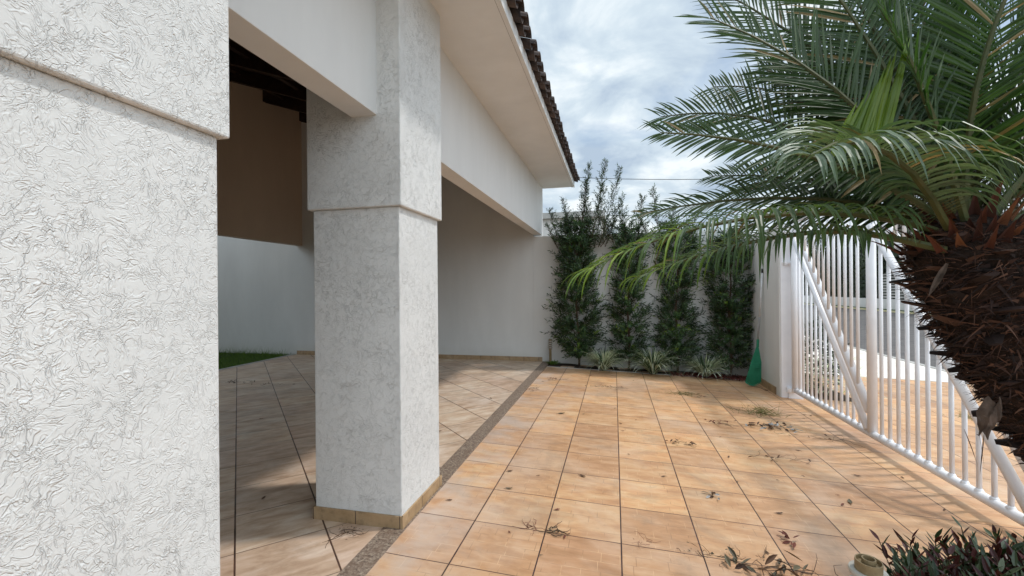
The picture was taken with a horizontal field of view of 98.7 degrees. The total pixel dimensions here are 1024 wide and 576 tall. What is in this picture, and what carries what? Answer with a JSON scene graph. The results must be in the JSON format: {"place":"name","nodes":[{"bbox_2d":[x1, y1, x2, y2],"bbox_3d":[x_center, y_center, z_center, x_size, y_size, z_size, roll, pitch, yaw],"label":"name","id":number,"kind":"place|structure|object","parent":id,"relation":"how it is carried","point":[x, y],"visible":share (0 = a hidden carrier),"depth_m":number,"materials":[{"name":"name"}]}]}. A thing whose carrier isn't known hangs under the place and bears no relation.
{"place":"outdoors","nodes":[
{"label":"outdoors","id":0,"kind":"place"},
{"bbox_2d":[218,345,288,368],"bbox_3d":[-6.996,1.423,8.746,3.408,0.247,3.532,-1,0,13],"label":"lawn grass","id":1,"kind":"structure","parent":0,"point":[221,360],"depth_m":9.59,"materials":[{"name":"green plant"}]},
{"bbox_2d":[217,236,296,354],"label":"garden wall","id":2,"kind":"structure","parent":1,"relation":"on","point":[257,293],"depth_m":10.28,"materials":[{"name":"paint"}]},
{"bbox_2d":[219,354,542,575],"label":"garage floor","id":3,"kind":"structure","parent":0,"point":[278,529],"depth_m":3.97,"materials":[{"name":"tile"}]},
{"bbox_2d":[218,354,295,370],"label":"floor kerb","id":4,"kind":"structure","parent":3,"relation":"on","point":[255,362],"depth_m":8.88,"materials":[{"name":"concrete"}]},
{"bbox_2d":[0,0,579,575],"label":"house","id":5,"kind":"structure","parent":3,"relation":"on","point":[388,168],"depth_m":1.46,"materials":[{"name":"paint"}]},
{"bbox_2d":[322,525,367,547],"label":"dry twig","id":6,"kind":"object","parent":3,"relation":"on","point":[344,533],"visible":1,"depth_m":2.61,"materials":[{"name":"brown plant"}]},
{"bbox_2d":[535,210,605,236],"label":"neighbour house","id":7,"kind":"structure","parent":0,"point":[547,217],"depth_m":13.14,"materials":[{"name":"paint"}]},
{"bbox_2d":[580,176,793,179],"bbox_3d":[12.544,-6.216,23.770,18.202,0.746,0.031,-1,0,13],"label":"overhead cable","id":8,"kind":"object","parent":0,"point":[657,179],"visible":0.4,"depth_m":24.72,"materials":[{"name":"black plastic"}]},
{"bbox_2d":[366,365,1023,575],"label":"driveway","id":9,"kind":"structure","parent":0,"point":[615,497],"depth_m":3.34,"materials":[{"name":"tile"}]},
{"bbox_2d":[337,361,548,575],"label":"granite sill","id":10,"kind":"structure","parent":9,"relation":"on","point":[366,558],"depth_m":3.50,"materials":[{"name":"beige stone"}]},
{"bbox_2d":[517,518,549,533],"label":"dry twig","id":11,"kind":"object","parent":9,"relation":"on","point":[531,526],"visible":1,"depth_m":2.73,"materials":[{"name":"brown plant"}]},
{"bbox_2d":[536,521,569,536],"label":"dry twig","id":12,"kind":"object","parent":9,"relation":"on","point":[557,529],"visible":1,"depth_m":2.67,"materials":[{"name":"brown plant"}]},
{"bbox_2d":[547,366,738,379],"bbox_3d":[2.408,1.576,7.875,3.580,0.247,0.017,-1,0,13],"label":"bed edging","id":13,"kind":"object","parent":9,"relation":"on","point":[631,372],"visible":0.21,"depth_m":7.96,"materials":[{"name":"concrete"}]},
{"bbox_2d":[548,363,739,377],"bbox_3d":[2.459,1.527,8.097,3.580,0.158,0.438,-1,0,13],"label":"planting bed","id":14,"kind":"object","parent":9,"relation":"on","point":[593,367],"visible":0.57,"depth_m":8.20,"materials":[{"name":"soil"}]},
{"bbox_2d":[548,339,552,361],"bbox_3d":[0.745,1.236,8.555,0.094,0.491,0.094,-1,0,13],"label":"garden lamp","id":15,"kind":"object","parent":14,"relation":"on","point":[550,343],"visible":0.97,"depth_m":8.53,"materials":[{"name":"beige metal"}]},
{"bbox_2d":[545,360,559,364],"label":"weed","id":16,"kind":"object","parent":14,"relation":"on","point":[552,362],"visible":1,"depth_m":8.49,"materials":[{"name":"green plant"}]},
{"bbox_2d":[541,157,622,366],"bbox_3d":[1.273,-0.470,8.236,1.627,3.933,0.852,-1,0,13],"label":"columnar shrub","id":17,"kind":"object","parent":14,"relation":"on","point":[584,238],"visible":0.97,"depth_m":8.23,"materials":[{"name":"green plant"}]},
{"bbox_2d":[575,345,628,371],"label":"striped grass","id":18,"kind":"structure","parent":14,"relation":"on","point":[603,360],"depth_m":7.95,"materials":[{"name":"green plant"}]},
{"bbox_2d":[598,191,655,369],"bbox_3d":[2.119,-0.138,8.072,1.074,3.324,0.796,-1,0,13],"label":"columnar shrub","id":19,"kind":"object","parent":14,"relation":"on","point":[624,232],"visible":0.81,"depth_m":8.06,"materials":[{"name":"green plant"}]},
{"bbox_2d":[618,343,681,375],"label":"striped grass","id":20,"kind":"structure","parent":14,"relation":"on","point":[653,363],"depth_m":7.68,"materials":[{"name":"green plant"}]},
{"bbox_2d":[636,182,707,372],"bbox_3d":[2.899,-0.188,7.905,1.312,3.475,0.778,-1,0,13],"label":"columnar shrub","id":21,"kind":"object","parent":14,"relation":"on","point":[667,309],"visible":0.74,"depth_m":7.87,"materials":[{"name":"green plant"}]},
{"bbox_2d":[675,348,734,379],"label":"striped grass","id":22,"kind":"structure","parent":14,"relation":"on","point":[705,369],"depth_m":7.57,"materials":[{"name":"green plant"}]},
{"bbox_2d":[668,370,747,380],"bbox_3d":[3.487,1.540,7.720,1.430,0.117,0.474,-1,0,13],"label":"red bark","id":23,"kind":"object","parent":14,"relation":"on","point":[716,375],"visible":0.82,"depth_m":7.69,"materials":[{"name":"brown wood"}]},
{"bbox_2d":[697,227,756,376],"bbox_3d":[3.768,0.194,7.642,1.195,2.762,0.852,-1,0,13],"label":"columnar shrub","id":24,"kind":"object","parent":23,"relation":"on","point":[729,305],"visible":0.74,"depth_m":7.65,"materials":[{"name":"green plant"}]},
{"bbox_2d":[533,229,757,375],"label":"boundary wall","id":25,"kind":"structure","parent":9,"relation":"on","point":[544,278],"depth_m":8.45,"materials":[{"name":"paint"}]},
{"bbox_2d":[634,531,660,549],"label":"dry twig","id":26,"kind":"object","parent":9,"relation":"on","point":[646,538],"visible":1,"depth_m":2.61,"materials":[{"name":"brown plant"}]},
{"bbox_2d":[665,439,696,447],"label":"twig litter","id":27,"kind":"object","parent":9,"relation":"on","point":[691,444],"visible":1,"depth_m":4.27,"materials":[{"name":"brown plant"}]},
{"bbox_2d":[665,389,707,396],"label":"weed tuft","id":28,"kind":"object","parent":9,"relation":"on","point":[683,393],"visible":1,"depth_m":6.38,"materials":[{"name":"green plant"}]},
{"bbox_2d":[701,490,719,499],"bbox_3d":[1.448,1.502,3.197,0.124,0.033,0.134,-1,0,13],"label":"dry leaf cluster","id":29,"kind":"object","parent":9,"relation":"on","point":[711,492],"visible":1,"depth_m":3.20,"materials":[{"name":"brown plant"}]},
{"bbox_2d":[704,419,739,427],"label":"twig litter","id":30,"kind":"object","parent":9,"relation":"on","point":[719,422],"visible":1,"depth_m":5.00,"materials":[{"name":"brown plant"}]},
{"bbox_2d":[678,542,766,567],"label":"twig litter","id":31,"kind":"object","parent":9,"relation":"on","point":[723,556],"visible":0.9,"depth_m":2.49,"materials":[{"name":"brown plant"}]},
{"bbox_2d":[745,269,762,385],"bbox_3d":[3.857,0.622,7.004,0.362,1.863,0.053,-1,0,-12],"label":"leaf rake","id":32,"kind":"object","parent":9,"relation":"on","point":[754,375],"visible":1,"depth_m":7.00,"materials":[{"name":"green plastic"}]},
{"bbox_2d":[724,401,794,418],"bbox_3d":[3.084,1.497,5.520,0.790,0.213,0.678,-1,0,-10],"label":"weed tuft","id":33,"kind":"object","parent":9,"relation":"on","point":[761,411],"visible":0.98,"depth_m":5.46,"materials":[{"name":"green plant"}]},
{"bbox_2d":[693,544,837,575],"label":"fallen branch","id":34,"kind":"object","parent":9,"relation":"on","point":[770,558],"visible":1,"depth_m":2.38,"materials":[{"name":"brown plant"}]},
{"bbox_2d":[734,420,801,433],"bbox_3d":[2.830,1.530,4.911,0.709,0.066,0.557,-1,0,13],"label":"dry leaf cluster","id":35,"kind":"object","parent":9,"relation":"on","point":[768,424],"visible":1,"depth_m":4.90,"materials":[{"name":"brown plant"}]},
{"bbox_2d":[747,225,803,398],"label":"gate wall","id":36,"kind":"structure","parent":9,"relation":"on","point":[775,348],"depth_m":6.57,"materials":[{"name":"paint"}]},
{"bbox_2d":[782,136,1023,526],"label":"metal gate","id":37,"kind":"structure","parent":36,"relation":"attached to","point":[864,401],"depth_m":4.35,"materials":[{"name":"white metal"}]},
{"bbox_2d":[749,450,811,464],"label":"twig litter","id":38,"kind":"object","parent":9,"relation":"on","point":[782,456],"visible":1,"depth_m":3.96,"materials":[{"name":"brown plant"}]},
{"bbox_2d":[778,530,799,548],"bbox_3d":[1.652,1.513,2.652,0.118,0.038,0.154,-1,0,43],"label":"dry leaf cluster","id":39,"kind":"object","parent":9,"relation":"on","point":[787,537],"visible":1,"depth_m":2.65,"materials":[{"name":"brown plant"}]},
{"bbox_2d":[788,434,877,448],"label":"twig litter","id":40,"kind":"object","parent":9,"relation":"on","point":[823,438],"visible":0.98,"depth_m":4.53,"materials":[{"name":"brown plant"}]},
{"bbox_2d":[848,553,888,575],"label":"garden lamp","id":41,"kind":"object","parent":9,"relation":"on","point":[860,564],"visible":1,"depth_m":1.42,"materials":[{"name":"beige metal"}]},
{"bbox_2d":[524,0,1023,251],"label":"sky","id":42,"kind":"structure","parent":0,"point":[605,62],"materials":[{"name":"white"}]},
{"bbox_2d":[805,380,851,401],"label":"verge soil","id":43,"kind":"structure","parent":0,"point":[844,398],"depth_m":6.57,"materials":[{"name":"brown soil"}]},
{"bbox_2d":[801,317,892,398],"bbox_3d":[4.822,1.040,6.688,1.661,1.202,1.490,-1,0,-12],"label":"bush","id":44,"kind":"object","parent":43,"relation":"on","point":[838,379],"visible":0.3,"depth_m":6.71,"materials":[{"name":"green plant"}]},
{"bbox_2d":[808,303,911,311],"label":"pavement","id":45,"kind":"structure","parent":0,"point":[865,307],"depth_m":27.91,"materials":[{"name":"grey concrete"}]},
{"bbox_2d":[804,295,922,310],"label":"street wall","id":46,"kind":"structure","parent":45,"relation":"on","point":[862,302],"depth_m":28.94,"materials":[{"name":"grey paint"}]},
{"bbox_2d":[883,273,918,298],"bbox_3d":[20.828,-0.138,18.519,0.100,1.630,17.500,-1,0,13],"label":"louvre fence","id":47,"kind":"object","parent":46,"relation":"on","point":[891,288],"visible":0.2,"depth_m":26.19,"materials":[{"name":"metal"}]},
{"bbox_2d":[804,305,959,368],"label":"road","id":48,"kind":"structure","parent":0,"point":[893,335],"depth_m":16.06,"materials":[{"name":"grey asphalt"}]},
{"bbox_2d":[804,303,929,314],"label":"kerb","id":49,"kind":"structure","parent":48,"relation":"on","point":[877,309],"depth_m":25.94,"materials":[{"name":"grey concrete"}]},
{"bbox_2d":[804,335,947,382],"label":"kerb","id":50,"kind":"structure","parent":48,"relation":"on","point":[901,360],"depth_m":10.25,"materials":[{"name":"concrete"}]},
{"bbox_2d":[804,336,967,383],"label":"pavement","id":51,"kind":"structure","parent":0,"point":[863,363],"depth_m":9.06,"materials":[{"name":"white concrete"}]},
{"bbox_2d":[846,198,1018,243],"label":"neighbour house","id":52,"kind":"structure","parent":0,"point":[900,228],"depth_m":28.20,"materials":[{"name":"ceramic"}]},
{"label":"palm bed soil","id":53,"kind":"structure","parent":0,"visible":0},
{"bbox_2d":[559,0,1023,471],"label":"palm tree","id":54,"kind":"object","parent":53,"relation":"on","point":[910,119],"visible":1,"depth_m":1.29,"materials":[{"name":"green plant"}]},
{"bbox_2d":[869,515,1023,575],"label":"ground cover","id":55,"kind":"object","parent":53,"relation":"on","point":[972,560],"visible":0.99,"depth_m":2.07,"materials":[{"name":"green plant"}]},
{"label":"ground","id":56,"kind":"structure","parent":0,"visible":0},
{"bbox_2d":[804,231,901,298],"bbox_3d":[27.008,-1.273,41.795,1.576,5.270,30.696,-1,0,13],"label":"hedge","id":57,"kind":"object","parent":56,"relation":"on","point":[862,284],"visible":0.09,"depth_m":31.43,"materials":[{"name":"green plant"}]},
{"bbox_2d":[815,224,860,279],"bbox_3d":[25.516,-1.800,33.185,4.476,6.349,4.552,-1,0,-10],"label":"street tree","id":58,"kind":"object","parent":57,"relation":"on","point":[836,250],"visible":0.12,"depth_m":33.25,"materials":[{"name":"green plant"}]},
{"bbox_2d":[853,225,911,274],"bbox_3d":[23.777,-1.526,27.916,4.933,5.825,3.883,-1,0,-10],"label":"street tree","id":59,"kind":"object","parent":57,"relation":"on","point":[862,258],"visible":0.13,"depth_m":27.68,"materials":[{"name":"green plant"}]},
{"bbox_2d":[891,256,919,299],"bbox_3d":[22.638,-0.386,23.536,1.410,3.542,7.330,-1,0,13],"label":"hedge","id":60,"kind":"object","parent":56,"relation":"on","point":[900,289],"visible":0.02,"depth_m":26.17,"materials":[{"name":"green plant"}]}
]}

